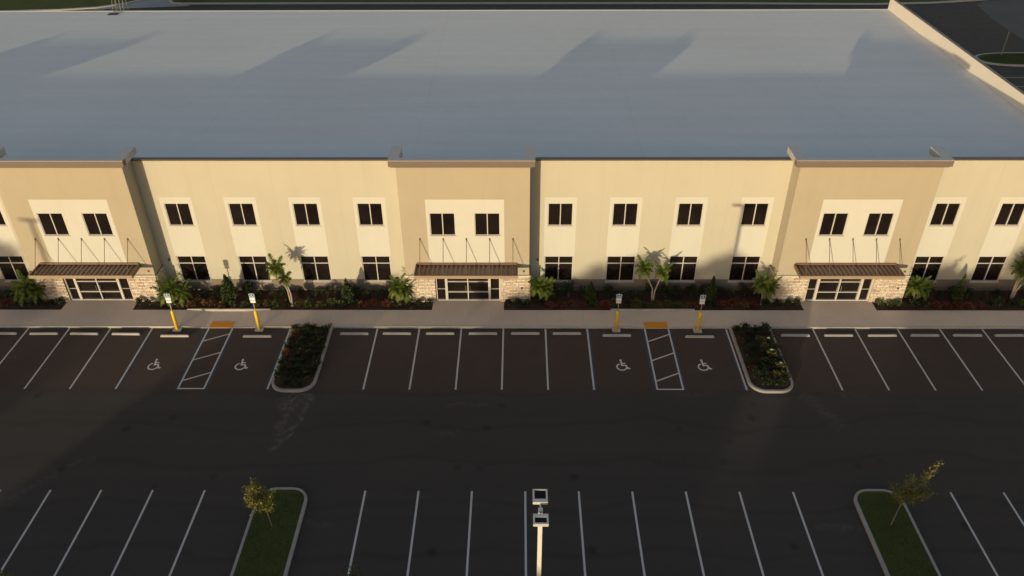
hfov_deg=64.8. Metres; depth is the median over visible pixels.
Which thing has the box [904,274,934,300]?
palm
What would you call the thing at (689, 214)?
window
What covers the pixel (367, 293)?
hedge shrub
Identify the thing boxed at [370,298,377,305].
shrub
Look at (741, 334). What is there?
shrub
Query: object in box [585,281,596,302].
upright shrub
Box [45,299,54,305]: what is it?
shrub
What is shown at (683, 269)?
window
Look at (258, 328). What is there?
bollard sign
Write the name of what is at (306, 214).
window
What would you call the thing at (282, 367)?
shrub
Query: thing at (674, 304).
shrub
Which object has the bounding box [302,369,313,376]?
shrub
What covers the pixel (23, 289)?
palm
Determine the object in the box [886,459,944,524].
young tree
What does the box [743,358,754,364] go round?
shrub
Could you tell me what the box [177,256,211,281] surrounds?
window
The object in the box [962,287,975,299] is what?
hedge shrub
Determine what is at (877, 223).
window
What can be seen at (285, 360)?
shrub
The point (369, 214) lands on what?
window
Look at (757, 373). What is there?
shrub
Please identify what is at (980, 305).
shrub
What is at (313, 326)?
shrub
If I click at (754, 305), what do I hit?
shrub
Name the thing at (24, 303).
shrub
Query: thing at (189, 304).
shrub
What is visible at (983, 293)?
hedge shrub
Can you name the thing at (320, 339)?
shrub
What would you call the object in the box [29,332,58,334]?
wheel stop
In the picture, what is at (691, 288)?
hedge shrub
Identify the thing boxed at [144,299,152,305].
shrub
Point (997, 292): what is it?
hedge shrub
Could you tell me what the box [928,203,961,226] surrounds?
window
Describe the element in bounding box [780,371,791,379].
shrub
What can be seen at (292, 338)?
shrub
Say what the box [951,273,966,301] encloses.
upright shrub
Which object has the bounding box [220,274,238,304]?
upright shrub
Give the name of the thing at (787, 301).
shrub
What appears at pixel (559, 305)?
shrub
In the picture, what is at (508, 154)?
office building
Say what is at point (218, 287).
hedge shrub
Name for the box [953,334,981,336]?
wheel stop
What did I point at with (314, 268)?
window
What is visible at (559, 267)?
window
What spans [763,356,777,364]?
shrub
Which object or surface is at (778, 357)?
shrub
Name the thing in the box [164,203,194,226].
window
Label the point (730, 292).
hedge shrub
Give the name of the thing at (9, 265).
window
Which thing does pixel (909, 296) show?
hedge shrub
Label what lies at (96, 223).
window
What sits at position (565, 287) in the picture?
hedge shrub
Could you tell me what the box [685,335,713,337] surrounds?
wheel stop
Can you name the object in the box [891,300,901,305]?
shrub
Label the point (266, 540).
grass island
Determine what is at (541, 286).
palm
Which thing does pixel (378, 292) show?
hedge shrub
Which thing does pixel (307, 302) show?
shrub
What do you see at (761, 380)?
shrub
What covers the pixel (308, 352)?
shrub
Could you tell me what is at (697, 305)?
shrub
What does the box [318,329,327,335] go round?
shrub
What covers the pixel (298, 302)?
shrub
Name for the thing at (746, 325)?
shrub
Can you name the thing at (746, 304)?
shrub
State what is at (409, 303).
shrub
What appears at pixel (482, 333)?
wheel stop
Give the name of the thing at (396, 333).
wheel stop
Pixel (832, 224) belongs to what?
window
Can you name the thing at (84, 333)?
wheel stop
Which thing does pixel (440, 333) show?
wheel stop
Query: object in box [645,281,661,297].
hedge shrub
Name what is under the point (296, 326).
shrub
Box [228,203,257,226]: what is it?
window
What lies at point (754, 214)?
window
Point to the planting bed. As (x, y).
(576, 298)
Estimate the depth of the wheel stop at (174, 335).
52.02 m
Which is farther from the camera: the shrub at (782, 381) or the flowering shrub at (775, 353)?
the flowering shrub at (775, 353)
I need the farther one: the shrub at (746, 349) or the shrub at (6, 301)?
the shrub at (6, 301)
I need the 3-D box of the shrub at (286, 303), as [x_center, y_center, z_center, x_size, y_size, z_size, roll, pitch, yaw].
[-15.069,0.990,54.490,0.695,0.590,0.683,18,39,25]
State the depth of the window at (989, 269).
54.89 m
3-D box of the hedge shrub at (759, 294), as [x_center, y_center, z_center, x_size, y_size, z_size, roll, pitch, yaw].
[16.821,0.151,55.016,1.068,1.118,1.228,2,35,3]
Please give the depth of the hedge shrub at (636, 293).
54.98 m
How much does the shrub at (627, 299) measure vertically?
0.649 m
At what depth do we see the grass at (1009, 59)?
94.36 m
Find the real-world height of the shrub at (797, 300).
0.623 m
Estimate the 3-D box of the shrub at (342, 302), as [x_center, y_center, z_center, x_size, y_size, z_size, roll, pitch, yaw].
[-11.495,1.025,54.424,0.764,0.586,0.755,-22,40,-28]
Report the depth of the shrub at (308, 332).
51.67 m
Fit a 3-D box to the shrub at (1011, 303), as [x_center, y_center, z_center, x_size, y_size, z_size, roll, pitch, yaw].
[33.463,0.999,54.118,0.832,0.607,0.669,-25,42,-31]
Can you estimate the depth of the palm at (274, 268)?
52.92 m
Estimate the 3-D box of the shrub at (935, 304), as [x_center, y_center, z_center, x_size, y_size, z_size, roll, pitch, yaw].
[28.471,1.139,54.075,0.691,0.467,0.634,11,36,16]
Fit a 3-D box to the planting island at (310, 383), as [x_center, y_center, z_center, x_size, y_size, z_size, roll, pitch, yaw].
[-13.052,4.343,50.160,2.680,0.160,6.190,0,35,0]
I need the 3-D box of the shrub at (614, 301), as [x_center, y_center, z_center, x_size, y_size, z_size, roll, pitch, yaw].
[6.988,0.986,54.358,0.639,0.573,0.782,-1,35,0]
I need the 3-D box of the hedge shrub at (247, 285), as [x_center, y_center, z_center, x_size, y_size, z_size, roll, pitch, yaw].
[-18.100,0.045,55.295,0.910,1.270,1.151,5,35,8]
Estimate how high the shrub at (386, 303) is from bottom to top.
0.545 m
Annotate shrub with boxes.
[0,288,12,297]
[0,299,10,306]
[22,300,32,306]
[37,298,44,304]
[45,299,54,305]
[53,297,64,304]
[136,297,142,304]
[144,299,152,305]
[185,300,195,308]
[187,288,195,298]
[198,289,209,297]
[201,299,208,306]
[207,299,217,307]
[212,284,221,296]
[218,301,226,308]
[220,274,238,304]
[228,298,236,307]
[240,300,249,307]
[241,280,253,294]
[252,288,264,299]
[252,301,261,307]
[263,298,272,307]
[269,291,277,297]
[271,299,280,307]
[274,369,285,377]
[275,364,287,371]
[277,376,287,385]
[278,357,288,363]
[281,289,289,296]
[281,348,290,357]
[283,341,294,350]
[284,298,291,305]
[287,335,295,342]
[288,376,299,386]
[290,323,301,330]
[290,328,299,337]
[292,347,302,357]
[293,299,302,306]
[293,341,303,350]
[294,375,310,385]
[297,286,305,295]
[300,327,311,337]
[301,322,310,328]
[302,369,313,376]
[303,348,313,358]
[304,298,313,306]
[304,359,319,372]
[309,324,318,330]
[311,289,320,296]
[311,350,320,356]
[311,355,321,364]
[312,343,324,350]
[315,336,326,343]
[316,301,325,307]
[318,323,332,331]
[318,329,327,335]
[319,285,334,298]
[325,298,337,306]
[334,285,342,297]
[336,299,345,308]
[341,278,354,303]
[348,285,360,297]
[349,296,357,305]
[358,300,367,306]
[361,290,372,296]
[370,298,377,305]
[375,288,387,298]
[382,299,390,308]
[391,297,400,306]
[404,299,412,307]
[424,299,432,306]
[504,299,512,304]
[513,297,522,305]
[523,298,530,305]
[535,299,543,305]
[546,301,554,307]
[552,283,561,297]
[555,301,566,308]
[560,279,574,296]
[576,285,586,297]
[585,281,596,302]
[588,299,598,305]
[598,300,610,309]
[600,284,615,296]
[611,298,617,307]
[618,288,629,297]
[622,297,631,306]
[631,290,641,298]
[632,298,641,307]
[642,301,651,308]
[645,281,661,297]
[651,298,661,306]
[659,283,673,297]
[665,300,671,306]
[670,285,685,296]
[672,301,683,307]
[683,284,699,296]
[686,301,694,306]
[694,300,704,308]
[698,282,709,294]
[705,276,716,303]
[706,298,718,308]
[714,286,726,296]
[716,299,725,307]
[726,298,737,306]
[727,289,734,298]
[732,325,740,331]
[734,331,744,337]
[736,337,745,343]
[738,283,750,296]
[738,340,752,350]
[739,299,749,307]
[739,322,750,329]
[741,346,753,356]
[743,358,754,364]
[744,328,755,337]
[745,336,758,343]
[748,364,756,372]
[749,366,762,378]
[750,301,757,308]
[751,325,762,330]
[752,287,767,296]
[752,357,767,364]
[754,335,767,342]
[756,377,766,385]
[758,363,768,371]
[759,367,770,378]
[760,298,769,306]
[760,342,768,350]
[760,349,772,357]
[761,322,770,330]
[762,337,773,346]
[763,330,774,336]
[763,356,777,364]
[764,376,776,385]
[766,334,774,341]
[766,348,779,357]
[769,341,781,349]
[769,364,778,372]
[769,369,781,377]
[771,379,780,386]
[773,298,783,305]
[775,355,785,361]
[775,361,787,370]
[778,376,788,387]
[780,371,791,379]
[785,298,791,305]
[793,298,801,305]
[875,298,883,305]
[885,300,892,306]
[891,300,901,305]
[904,287,915,298]
[909,298,920,308]
[919,299,929,307]
[931,301,940,307]
[934,291,943,297]
[941,302,952,309]
[945,285,957,297]
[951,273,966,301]
[952,300,961,307]
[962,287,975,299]
[964,302,973,308]
[977,302,984,308]
[978,290,988,298]
[984,298,995,307]
[990,289,1001,296]
[995,296,1004,306]
[1006,298,1016,306]
[1016,299,1023,306]
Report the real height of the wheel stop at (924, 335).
0.130 m
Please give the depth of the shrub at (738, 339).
50.99 m
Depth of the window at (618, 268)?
55.06 m
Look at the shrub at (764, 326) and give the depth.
51.99 m
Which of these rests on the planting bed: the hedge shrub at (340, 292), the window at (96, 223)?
the hedge shrub at (340, 292)
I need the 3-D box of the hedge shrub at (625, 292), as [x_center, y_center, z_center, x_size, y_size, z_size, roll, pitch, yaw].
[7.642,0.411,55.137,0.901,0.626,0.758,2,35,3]
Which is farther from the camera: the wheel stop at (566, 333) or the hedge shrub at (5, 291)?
the hedge shrub at (5, 291)
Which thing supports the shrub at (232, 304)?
on the planting bed
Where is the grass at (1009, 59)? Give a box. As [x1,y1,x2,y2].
[981,53,1023,63]
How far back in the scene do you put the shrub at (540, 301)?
54.23 m
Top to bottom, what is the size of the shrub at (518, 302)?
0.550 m
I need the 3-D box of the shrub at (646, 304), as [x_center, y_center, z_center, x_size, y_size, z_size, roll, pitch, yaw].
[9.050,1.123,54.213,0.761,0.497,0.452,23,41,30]
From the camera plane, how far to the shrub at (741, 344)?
50.42 m
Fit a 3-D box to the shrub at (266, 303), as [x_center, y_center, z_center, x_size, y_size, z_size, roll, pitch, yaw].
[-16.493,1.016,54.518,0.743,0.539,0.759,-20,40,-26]
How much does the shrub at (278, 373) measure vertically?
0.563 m
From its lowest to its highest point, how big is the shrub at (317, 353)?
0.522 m
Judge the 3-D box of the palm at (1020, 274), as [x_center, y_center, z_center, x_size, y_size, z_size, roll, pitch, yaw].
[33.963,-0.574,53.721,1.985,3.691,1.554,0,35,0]
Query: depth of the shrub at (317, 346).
50.59 m
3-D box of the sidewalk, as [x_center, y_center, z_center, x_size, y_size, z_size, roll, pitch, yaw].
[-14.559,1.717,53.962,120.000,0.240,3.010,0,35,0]
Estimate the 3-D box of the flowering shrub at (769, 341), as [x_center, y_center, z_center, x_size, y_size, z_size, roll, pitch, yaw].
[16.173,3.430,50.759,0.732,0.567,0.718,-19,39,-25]
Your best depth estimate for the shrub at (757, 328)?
51.88 m
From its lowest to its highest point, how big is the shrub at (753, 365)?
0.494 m
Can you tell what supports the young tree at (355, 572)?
on the parking lot
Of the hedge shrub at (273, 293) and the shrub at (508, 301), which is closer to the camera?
the shrub at (508, 301)
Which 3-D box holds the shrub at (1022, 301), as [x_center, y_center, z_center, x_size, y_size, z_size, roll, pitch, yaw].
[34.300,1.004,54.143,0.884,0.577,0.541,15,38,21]
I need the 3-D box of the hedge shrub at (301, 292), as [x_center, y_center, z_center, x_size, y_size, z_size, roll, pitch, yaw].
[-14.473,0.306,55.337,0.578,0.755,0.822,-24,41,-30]
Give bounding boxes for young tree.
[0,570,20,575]
[242,477,276,525]
[342,561,363,575]
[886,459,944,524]
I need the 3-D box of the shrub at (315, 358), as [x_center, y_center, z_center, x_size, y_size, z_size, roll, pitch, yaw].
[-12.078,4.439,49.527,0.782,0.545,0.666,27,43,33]
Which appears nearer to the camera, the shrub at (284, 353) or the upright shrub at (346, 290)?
the shrub at (284, 353)
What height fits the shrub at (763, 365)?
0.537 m
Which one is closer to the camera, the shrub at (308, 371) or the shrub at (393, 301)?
the shrub at (308, 371)
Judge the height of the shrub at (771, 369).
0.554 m
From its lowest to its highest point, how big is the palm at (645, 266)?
3.704 m
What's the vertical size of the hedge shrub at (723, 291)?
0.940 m
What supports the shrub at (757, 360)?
on the planting island at (754, 385)
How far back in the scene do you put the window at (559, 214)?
52.68 m
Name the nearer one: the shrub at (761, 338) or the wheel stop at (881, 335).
the shrub at (761, 338)
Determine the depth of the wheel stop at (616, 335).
51.87 m
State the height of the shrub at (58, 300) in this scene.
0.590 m
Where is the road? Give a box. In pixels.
[977,0,1023,39]
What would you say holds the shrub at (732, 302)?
on the planting bed
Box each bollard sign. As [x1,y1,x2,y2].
[164,293,182,331]
[249,293,263,331]
[612,294,621,331]
[693,294,705,332]
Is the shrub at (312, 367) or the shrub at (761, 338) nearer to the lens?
the shrub at (312, 367)
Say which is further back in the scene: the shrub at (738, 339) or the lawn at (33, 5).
the lawn at (33, 5)
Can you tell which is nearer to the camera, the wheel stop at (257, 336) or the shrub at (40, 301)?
the wheel stop at (257, 336)
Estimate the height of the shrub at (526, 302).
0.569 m
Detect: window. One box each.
[0,211,7,226]
[0,256,28,281]
[37,213,70,236]
[81,213,114,236]
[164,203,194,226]
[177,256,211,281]
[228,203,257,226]
[238,256,271,281]
[292,203,320,226]
[300,256,331,281]
[357,203,384,226]
[361,256,391,281]
[429,213,455,236]
[474,213,500,236]
[544,256,572,281]
[547,203,572,226]
[605,256,635,281]
[611,203,638,226]
[666,256,697,281]
[675,203,703,226]
[727,256,760,281]
[740,203,768,226]
[817,213,848,236]
[862,213,894,236]
[908,256,944,282]
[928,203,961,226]
[969,256,1007,282]
[993,203,1023,226]
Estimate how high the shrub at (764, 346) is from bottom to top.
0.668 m
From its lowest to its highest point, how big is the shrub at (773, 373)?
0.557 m
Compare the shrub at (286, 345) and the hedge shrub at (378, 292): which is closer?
the shrub at (286, 345)
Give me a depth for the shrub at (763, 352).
49.90 m
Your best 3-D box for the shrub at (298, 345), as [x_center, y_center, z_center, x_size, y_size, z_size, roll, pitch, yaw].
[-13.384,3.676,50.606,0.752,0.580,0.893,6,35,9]
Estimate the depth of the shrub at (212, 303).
54.45 m
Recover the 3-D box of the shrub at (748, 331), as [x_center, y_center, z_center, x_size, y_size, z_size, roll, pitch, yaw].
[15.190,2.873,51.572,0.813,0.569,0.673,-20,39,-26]
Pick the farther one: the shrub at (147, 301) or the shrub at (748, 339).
the shrub at (147, 301)
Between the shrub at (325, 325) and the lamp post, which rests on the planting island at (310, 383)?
the shrub at (325, 325)
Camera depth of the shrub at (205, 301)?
54.60 m
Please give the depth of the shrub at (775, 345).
50.40 m
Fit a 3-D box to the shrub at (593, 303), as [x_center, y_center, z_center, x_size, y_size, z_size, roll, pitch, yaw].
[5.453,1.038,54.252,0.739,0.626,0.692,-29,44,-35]
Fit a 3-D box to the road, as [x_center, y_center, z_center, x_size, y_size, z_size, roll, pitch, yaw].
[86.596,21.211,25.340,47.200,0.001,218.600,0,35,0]
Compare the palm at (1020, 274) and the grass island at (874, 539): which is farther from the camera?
the palm at (1020, 274)
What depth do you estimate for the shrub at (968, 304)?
53.98 m
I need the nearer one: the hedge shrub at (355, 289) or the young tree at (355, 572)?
the young tree at (355, 572)
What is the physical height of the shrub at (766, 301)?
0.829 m
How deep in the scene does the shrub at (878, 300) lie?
54.25 m
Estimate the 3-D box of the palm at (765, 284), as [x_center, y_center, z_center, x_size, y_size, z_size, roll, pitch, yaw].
[16.896,0.082,53.812,1.924,2.651,1.469,-10,36,-14]
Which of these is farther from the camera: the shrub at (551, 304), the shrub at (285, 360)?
the shrub at (551, 304)
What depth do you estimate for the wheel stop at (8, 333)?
52.30 m
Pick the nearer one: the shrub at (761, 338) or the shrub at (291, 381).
the shrub at (291, 381)
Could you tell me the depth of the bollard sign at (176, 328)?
51.99 m
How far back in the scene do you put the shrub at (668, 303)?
54.26 m
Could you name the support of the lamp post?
on the parking lot
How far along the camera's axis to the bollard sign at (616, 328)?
51.69 m
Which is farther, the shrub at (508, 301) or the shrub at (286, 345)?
the shrub at (508, 301)
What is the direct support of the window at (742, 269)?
in the office building
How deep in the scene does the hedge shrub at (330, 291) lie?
55.11 m
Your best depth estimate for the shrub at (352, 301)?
54.32 m
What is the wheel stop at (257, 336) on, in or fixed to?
on the parking lot
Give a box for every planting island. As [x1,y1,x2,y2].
[271,326,332,392]
[729,327,793,392]
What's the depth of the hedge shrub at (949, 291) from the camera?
54.84 m
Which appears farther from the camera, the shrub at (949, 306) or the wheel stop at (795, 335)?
the shrub at (949, 306)
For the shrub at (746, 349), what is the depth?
49.90 m
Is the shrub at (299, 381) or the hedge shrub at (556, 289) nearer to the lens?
the shrub at (299, 381)
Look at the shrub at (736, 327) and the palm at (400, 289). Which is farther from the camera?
the palm at (400, 289)
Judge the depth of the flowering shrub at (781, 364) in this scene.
48.63 m
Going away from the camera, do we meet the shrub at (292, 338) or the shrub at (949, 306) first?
the shrub at (292, 338)
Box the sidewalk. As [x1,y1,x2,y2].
[0,300,1023,328]
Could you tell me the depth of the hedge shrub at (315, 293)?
55.47 m
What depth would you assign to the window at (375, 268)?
55.20 m
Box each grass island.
[230,487,307,575]
[853,489,940,575]
[975,52,1023,66]
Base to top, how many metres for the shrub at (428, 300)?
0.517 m
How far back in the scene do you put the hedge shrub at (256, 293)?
55.18 m
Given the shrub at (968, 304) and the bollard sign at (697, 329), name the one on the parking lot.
the bollard sign at (697, 329)
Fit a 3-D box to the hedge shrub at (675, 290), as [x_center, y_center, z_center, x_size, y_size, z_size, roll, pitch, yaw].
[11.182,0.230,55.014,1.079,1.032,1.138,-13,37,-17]
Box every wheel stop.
[0,332,16,334]
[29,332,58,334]
[70,332,98,334]
[112,332,140,334]
[160,334,188,336]
[243,335,271,337]
[340,332,368,334]
[383,332,410,334]
[426,332,454,334]
[469,332,496,334]
[511,332,539,334]
[552,332,580,334]
[602,334,630,336]
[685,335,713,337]
[781,334,809,336]
[824,334,852,336]
[867,334,896,336]
[910,334,939,336]
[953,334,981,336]
[994,334,1023,336]
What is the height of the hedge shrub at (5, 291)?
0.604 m
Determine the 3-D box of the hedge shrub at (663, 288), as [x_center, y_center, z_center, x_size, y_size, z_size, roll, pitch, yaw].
[10.478,0.197,54.959,0.931,1.162,0.855,27,43,33]
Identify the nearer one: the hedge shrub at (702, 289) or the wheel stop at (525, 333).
the wheel stop at (525, 333)
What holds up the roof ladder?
attached to the office building
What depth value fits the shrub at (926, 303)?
54.06 m
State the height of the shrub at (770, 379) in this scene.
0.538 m
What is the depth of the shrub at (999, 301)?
54.12 m
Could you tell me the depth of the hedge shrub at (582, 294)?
55.04 m
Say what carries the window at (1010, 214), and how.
in the office building
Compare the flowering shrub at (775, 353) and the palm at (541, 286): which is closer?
the flowering shrub at (775, 353)
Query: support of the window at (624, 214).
in the office building
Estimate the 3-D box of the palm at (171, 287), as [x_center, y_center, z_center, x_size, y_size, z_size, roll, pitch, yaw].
[-22.766,0.217,54.209,2.496,2.317,1.736,-14,37,-18]
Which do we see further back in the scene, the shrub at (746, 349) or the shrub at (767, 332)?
the shrub at (767, 332)
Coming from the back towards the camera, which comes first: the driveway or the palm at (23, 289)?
the driveway
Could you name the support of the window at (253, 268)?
in the office building
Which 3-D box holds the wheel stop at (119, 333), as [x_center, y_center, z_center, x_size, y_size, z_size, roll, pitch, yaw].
[-25.014,2.961,52.257,1.851,0.130,0.164,0,35,1]
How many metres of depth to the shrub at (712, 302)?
54.05 m
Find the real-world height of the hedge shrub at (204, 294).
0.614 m
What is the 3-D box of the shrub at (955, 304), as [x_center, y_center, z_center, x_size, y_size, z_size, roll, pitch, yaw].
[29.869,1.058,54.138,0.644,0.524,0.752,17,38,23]
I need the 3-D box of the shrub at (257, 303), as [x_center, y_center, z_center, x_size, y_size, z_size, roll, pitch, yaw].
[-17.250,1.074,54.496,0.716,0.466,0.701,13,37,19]
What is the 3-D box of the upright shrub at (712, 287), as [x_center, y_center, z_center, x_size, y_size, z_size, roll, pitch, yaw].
[13.391,0.124,54.089,0.861,2.358,0.871,13,37,18]
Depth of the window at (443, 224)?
51.65 m
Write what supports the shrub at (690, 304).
on the planting bed
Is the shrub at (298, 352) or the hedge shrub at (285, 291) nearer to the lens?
the shrub at (298, 352)
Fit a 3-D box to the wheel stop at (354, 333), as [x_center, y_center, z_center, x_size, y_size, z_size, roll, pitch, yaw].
[-10.204,2.948,52.168,1.851,0.130,0.164,0,35,0]
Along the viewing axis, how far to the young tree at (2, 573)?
34.10 m
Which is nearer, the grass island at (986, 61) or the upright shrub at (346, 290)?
the upright shrub at (346, 290)
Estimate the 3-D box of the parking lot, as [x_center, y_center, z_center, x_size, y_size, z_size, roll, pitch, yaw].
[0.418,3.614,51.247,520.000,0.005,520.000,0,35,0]
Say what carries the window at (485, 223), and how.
in the office building
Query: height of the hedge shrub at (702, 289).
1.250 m
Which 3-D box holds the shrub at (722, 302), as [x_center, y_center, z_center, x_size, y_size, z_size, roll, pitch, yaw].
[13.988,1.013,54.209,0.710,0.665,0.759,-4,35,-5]
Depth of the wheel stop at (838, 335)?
51.78 m
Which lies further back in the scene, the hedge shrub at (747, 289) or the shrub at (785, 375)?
the hedge shrub at (747, 289)
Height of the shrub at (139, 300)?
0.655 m
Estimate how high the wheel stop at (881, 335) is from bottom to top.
0.130 m
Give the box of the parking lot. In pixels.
[0,0,1023,575]
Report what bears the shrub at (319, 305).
on the planting bed
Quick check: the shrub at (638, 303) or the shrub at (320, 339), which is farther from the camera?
the shrub at (638, 303)
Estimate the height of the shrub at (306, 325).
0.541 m
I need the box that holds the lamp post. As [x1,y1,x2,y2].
[533,489,548,575]
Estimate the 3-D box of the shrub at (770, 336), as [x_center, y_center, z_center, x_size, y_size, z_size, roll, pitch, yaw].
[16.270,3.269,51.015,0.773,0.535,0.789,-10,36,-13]
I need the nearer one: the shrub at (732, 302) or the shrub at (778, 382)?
the shrub at (778, 382)
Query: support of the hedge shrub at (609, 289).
on the planting bed
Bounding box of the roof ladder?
[112,0,127,11]
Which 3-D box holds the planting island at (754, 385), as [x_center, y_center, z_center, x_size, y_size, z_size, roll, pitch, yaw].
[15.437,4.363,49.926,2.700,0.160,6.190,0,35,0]
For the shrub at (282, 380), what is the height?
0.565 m
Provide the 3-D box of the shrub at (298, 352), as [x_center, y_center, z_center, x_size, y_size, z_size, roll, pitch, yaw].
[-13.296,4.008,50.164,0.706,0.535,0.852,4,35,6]
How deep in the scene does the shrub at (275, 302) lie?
54.32 m
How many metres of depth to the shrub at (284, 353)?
49.94 m
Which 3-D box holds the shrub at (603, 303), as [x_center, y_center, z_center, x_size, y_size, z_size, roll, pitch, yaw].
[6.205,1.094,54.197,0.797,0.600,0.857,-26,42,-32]
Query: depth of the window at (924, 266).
54.80 m
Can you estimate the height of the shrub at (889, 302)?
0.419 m
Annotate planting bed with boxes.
[0,290,1023,310]
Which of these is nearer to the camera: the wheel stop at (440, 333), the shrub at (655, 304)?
the wheel stop at (440, 333)
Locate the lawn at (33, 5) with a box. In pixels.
[0,0,982,10]
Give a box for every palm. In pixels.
[5,269,47,305]
[152,272,193,307]
[265,253,293,306]
[386,274,412,304]
[528,275,555,300]
[635,254,673,301]
[751,269,781,304]
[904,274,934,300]
[1008,252,1023,301]
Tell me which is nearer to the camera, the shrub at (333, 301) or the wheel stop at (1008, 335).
the wheel stop at (1008, 335)
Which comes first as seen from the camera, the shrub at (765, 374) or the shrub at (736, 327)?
the shrub at (765, 374)
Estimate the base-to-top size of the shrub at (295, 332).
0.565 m
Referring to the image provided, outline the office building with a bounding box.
[0,0,1023,302]
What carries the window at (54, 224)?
in the office building
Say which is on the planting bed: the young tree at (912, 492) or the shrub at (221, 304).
the shrub at (221, 304)
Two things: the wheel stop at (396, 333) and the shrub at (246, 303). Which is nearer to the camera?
the wheel stop at (396, 333)
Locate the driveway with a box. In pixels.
[90,0,188,9]
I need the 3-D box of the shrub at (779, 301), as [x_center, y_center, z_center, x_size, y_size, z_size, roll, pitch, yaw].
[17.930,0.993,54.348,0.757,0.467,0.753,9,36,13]
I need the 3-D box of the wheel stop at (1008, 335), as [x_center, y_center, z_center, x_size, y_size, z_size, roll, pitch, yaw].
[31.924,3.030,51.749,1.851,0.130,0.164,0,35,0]
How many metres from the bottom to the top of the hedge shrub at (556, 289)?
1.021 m
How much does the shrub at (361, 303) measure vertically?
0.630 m
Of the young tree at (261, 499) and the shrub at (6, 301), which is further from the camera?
the shrub at (6, 301)
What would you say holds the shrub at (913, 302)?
on the planting bed
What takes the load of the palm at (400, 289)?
on the planting bed
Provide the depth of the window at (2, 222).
53.29 m
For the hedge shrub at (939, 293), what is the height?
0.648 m
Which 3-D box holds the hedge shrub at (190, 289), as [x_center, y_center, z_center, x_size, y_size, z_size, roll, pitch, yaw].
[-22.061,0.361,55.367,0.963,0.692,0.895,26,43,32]

